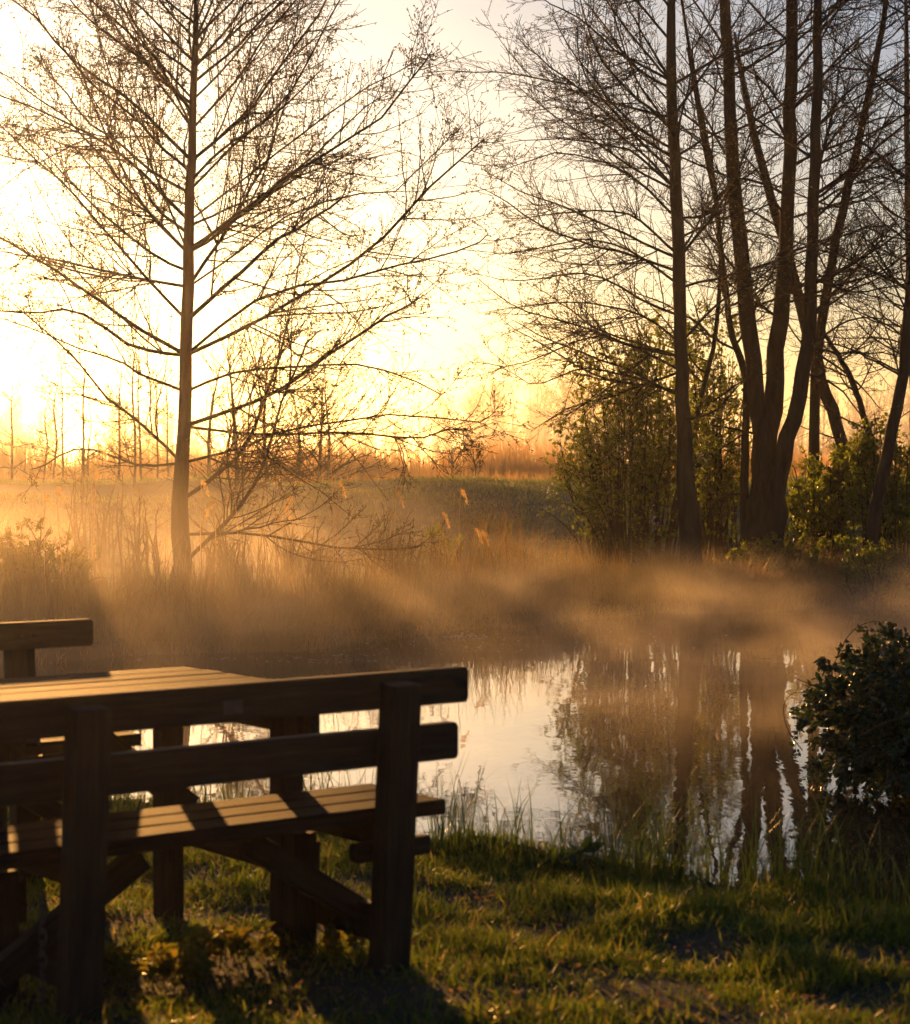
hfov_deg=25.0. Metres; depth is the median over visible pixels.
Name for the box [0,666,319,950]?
picnic table
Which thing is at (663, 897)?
lawn grass
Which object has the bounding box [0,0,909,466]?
sky
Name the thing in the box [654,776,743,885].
grass tuft
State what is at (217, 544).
brush
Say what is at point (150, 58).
alder tree
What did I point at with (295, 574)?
dry stems
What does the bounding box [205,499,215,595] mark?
plumed reed
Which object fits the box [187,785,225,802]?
grass tuft
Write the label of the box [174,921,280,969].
herb
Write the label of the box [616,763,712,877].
grass tuft
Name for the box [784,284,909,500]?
alder tree
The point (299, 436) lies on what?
tree
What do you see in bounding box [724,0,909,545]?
alder tree
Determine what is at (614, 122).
alder tree
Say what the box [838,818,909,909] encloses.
grass tuft
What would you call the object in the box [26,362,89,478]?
sapling
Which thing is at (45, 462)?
sapling
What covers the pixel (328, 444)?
plumed reed
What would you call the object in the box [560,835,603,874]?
weed
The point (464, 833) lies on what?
grass tuft
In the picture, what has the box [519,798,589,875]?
grass tuft
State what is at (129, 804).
grass tuft
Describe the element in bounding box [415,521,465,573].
shrub
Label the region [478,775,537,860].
grass tuft
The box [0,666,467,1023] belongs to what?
bench
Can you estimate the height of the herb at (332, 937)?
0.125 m
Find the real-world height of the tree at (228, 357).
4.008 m
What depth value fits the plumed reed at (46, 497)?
21.81 m
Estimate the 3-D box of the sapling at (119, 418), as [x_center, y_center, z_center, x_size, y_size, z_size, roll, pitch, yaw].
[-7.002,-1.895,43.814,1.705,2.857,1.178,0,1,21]
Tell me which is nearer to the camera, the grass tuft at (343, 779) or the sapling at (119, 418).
the grass tuft at (343, 779)
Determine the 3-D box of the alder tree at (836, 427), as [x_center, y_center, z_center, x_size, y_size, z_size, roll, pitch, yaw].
[5.804,-3.905,34.206,2.741,9.789,4.121,-1,2,-33]
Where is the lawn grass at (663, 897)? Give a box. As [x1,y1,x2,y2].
[0,788,909,1023]
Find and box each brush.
[54,464,137,570]
[107,485,170,588]
[189,495,261,588]
[264,516,350,585]
[348,508,432,579]
[470,542,541,573]
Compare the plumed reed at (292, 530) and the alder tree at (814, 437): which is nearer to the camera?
the plumed reed at (292, 530)
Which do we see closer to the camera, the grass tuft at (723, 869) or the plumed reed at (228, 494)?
the grass tuft at (723, 869)
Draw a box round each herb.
[104,939,217,986]
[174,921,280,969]
[278,918,365,958]
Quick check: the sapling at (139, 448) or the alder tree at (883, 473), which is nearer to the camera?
the alder tree at (883, 473)
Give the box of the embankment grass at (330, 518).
[0,473,906,605]
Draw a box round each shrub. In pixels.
[0,516,107,604]
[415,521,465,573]
[533,309,737,572]
[655,299,764,565]
[711,527,849,588]
[784,435,871,564]
[815,411,909,574]
[830,533,909,606]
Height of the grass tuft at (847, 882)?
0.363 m
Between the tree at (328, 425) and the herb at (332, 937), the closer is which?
the herb at (332, 937)
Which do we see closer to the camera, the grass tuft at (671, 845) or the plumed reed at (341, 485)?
the grass tuft at (671, 845)
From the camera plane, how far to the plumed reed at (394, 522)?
25.51 m
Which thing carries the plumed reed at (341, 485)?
on the ground at (362, 985)
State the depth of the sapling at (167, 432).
55.97 m
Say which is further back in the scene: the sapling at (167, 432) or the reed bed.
the reed bed
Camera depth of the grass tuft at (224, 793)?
9.44 m
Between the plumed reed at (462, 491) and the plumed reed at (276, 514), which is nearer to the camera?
the plumed reed at (276, 514)
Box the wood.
[0,363,909,468]
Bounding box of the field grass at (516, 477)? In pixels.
[0,464,829,483]
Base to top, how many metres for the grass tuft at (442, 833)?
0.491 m
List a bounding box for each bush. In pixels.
[431,440,470,475]
[453,438,491,476]
[783,621,909,811]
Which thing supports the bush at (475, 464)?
on the ground at (362, 985)
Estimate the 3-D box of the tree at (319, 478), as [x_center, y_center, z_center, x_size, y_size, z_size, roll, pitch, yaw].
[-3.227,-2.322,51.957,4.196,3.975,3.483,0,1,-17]
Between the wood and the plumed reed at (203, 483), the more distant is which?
the wood
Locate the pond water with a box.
[0,600,909,908]
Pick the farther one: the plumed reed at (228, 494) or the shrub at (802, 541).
the shrub at (802, 541)
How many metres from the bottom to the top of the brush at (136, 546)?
1.388 m
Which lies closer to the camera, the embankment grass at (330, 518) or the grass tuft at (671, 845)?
the grass tuft at (671, 845)
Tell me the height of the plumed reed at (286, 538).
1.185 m
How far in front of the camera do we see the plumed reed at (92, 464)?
24.00 m
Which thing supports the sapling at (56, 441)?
on the ground at (362, 985)
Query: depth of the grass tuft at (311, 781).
9.13 m
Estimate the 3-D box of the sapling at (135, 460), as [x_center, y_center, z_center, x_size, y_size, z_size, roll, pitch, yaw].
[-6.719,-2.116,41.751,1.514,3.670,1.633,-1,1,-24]
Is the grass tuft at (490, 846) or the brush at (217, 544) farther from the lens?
the brush at (217, 544)
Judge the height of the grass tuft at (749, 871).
0.744 m
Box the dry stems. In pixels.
[0,496,639,641]
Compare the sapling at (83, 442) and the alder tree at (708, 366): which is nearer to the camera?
the alder tree at (708, 366)
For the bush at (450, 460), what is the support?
on the ground at (362, 985)
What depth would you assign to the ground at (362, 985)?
7.11 m
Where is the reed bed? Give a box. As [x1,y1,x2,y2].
[0,424,908,480]
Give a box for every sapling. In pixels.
[0,372,54,480]
[4,380,74,480]
[20,365,90,481]
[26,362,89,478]
[41,346,114,498]
[68,382,109,478]
[85,363,173,481]
[91,322,160,492]
[106,336,169,476]
[124,359,195,477]
[137,367,193,477]
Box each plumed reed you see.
[44,494,53,612]
[56,485,65,591]
[90,462,99,579]
[92,444,106,582]
[200,480,209,560]
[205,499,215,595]
[226,486,239,584]
[274,513,283,591]
[283,505,294,594]
[284,496,292,591]
[323,440,333,581]
[337,482,347,583]
[393,491,403,590]
[438,512,449,583]
[459,488,466,574]
[462,528,483,589]
[471,530,490,577]
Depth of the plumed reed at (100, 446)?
24.20 m
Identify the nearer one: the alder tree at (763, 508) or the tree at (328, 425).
the alder tree at (763, 508)
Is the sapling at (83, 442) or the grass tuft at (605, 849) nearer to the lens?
the grass tuft at (605, 849)
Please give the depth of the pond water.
15.39 m
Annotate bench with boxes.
[0,618,140,886]
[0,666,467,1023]
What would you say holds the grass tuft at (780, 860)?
on the ground at (362, 985)
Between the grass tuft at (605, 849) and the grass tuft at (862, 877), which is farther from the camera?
the grass tuft at (605, 849)
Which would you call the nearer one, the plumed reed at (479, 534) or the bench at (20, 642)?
the bench at (20, 642)
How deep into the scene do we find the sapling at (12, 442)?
51.95 m
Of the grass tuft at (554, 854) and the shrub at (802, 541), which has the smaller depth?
the grass tuft at (554, 854)
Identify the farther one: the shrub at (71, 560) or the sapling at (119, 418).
the sapling at (119, 418)
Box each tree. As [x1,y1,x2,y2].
[0,0,540,598]
[155,317,309,491]
[166,336,250,477]
[230,339,311,484]
[250,365,337,480]
[262,342,411,482]
[289,361,391,482]
[422,0,897,574]
[565,28,828,566]
[583,0,909,572]
[682,2,874,495]
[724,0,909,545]
[784,0,909,572]
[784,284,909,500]
[817,0,909,537]
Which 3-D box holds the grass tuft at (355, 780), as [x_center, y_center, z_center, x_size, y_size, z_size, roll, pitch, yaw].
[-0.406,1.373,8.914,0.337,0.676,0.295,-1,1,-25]
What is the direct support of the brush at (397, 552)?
on the ground at (362, 985)
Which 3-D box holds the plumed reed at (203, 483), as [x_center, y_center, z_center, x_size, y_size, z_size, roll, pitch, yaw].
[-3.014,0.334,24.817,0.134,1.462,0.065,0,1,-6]
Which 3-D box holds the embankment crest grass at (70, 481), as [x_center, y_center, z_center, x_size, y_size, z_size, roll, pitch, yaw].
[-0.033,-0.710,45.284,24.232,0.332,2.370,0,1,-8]
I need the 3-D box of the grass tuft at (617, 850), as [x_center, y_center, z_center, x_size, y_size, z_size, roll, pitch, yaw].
[0.637,1.330,8.069,0.408,0.710,0.532,-1,1,-29]
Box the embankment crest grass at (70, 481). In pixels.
[0,474,900,486]
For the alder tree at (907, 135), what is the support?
on the ground at (362, 985)
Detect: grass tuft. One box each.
[109,793,152,812]
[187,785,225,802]
[209,781,256,801]
[303,772,342,790]
[304,768,374,788]
[326,769,375,786]
[418,755,496,861]
[441,763,500,858]
[463,780,536,856]
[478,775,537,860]
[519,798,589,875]
[562,763,685,874]
[581,777,646,871]
[609,812,691,880]
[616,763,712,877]
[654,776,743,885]
[682,793,753,888]
[706,768,831,887]
[743,802,812,893]
[782,779,865,897]
[789,813,889,901]
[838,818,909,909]
[850,811,909,909]
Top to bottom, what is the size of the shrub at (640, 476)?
3.995 m
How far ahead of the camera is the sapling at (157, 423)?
49.97 m
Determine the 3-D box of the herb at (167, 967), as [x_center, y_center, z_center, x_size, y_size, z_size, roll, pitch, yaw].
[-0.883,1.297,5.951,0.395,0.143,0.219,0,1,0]
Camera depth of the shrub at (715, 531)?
32.34 m
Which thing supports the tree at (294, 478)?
on the ground at (362, 985)
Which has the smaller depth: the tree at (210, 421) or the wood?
the tree at (210, 421)
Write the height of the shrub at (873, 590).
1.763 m
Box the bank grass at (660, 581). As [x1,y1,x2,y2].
[0,534,909,665]
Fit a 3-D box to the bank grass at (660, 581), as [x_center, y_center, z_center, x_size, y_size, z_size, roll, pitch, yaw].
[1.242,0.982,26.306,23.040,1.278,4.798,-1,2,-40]
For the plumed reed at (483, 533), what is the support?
on the ground at (362, 985)
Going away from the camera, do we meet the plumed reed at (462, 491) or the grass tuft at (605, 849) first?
the grass tuft at (605, 849)
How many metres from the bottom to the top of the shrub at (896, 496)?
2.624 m
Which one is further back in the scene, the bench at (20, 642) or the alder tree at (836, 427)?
the alder tree at (836, 427)
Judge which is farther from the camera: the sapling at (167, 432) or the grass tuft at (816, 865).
the sapling at (167, 432)
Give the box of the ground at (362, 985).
[0,467,909,1023]
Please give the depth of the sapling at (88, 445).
59.92 m
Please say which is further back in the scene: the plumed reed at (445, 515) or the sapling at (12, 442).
the sapling at (12, 442)
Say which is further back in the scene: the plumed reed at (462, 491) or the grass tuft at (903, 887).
the plumed reed at (462, 491)
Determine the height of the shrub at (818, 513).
2.223 m
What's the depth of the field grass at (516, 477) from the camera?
54.05 m
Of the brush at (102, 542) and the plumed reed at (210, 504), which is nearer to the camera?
the plumed reed at (210, 504)
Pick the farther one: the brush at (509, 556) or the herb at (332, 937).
the brush at (509, 556)
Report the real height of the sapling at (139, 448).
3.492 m
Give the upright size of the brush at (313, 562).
0.932 m

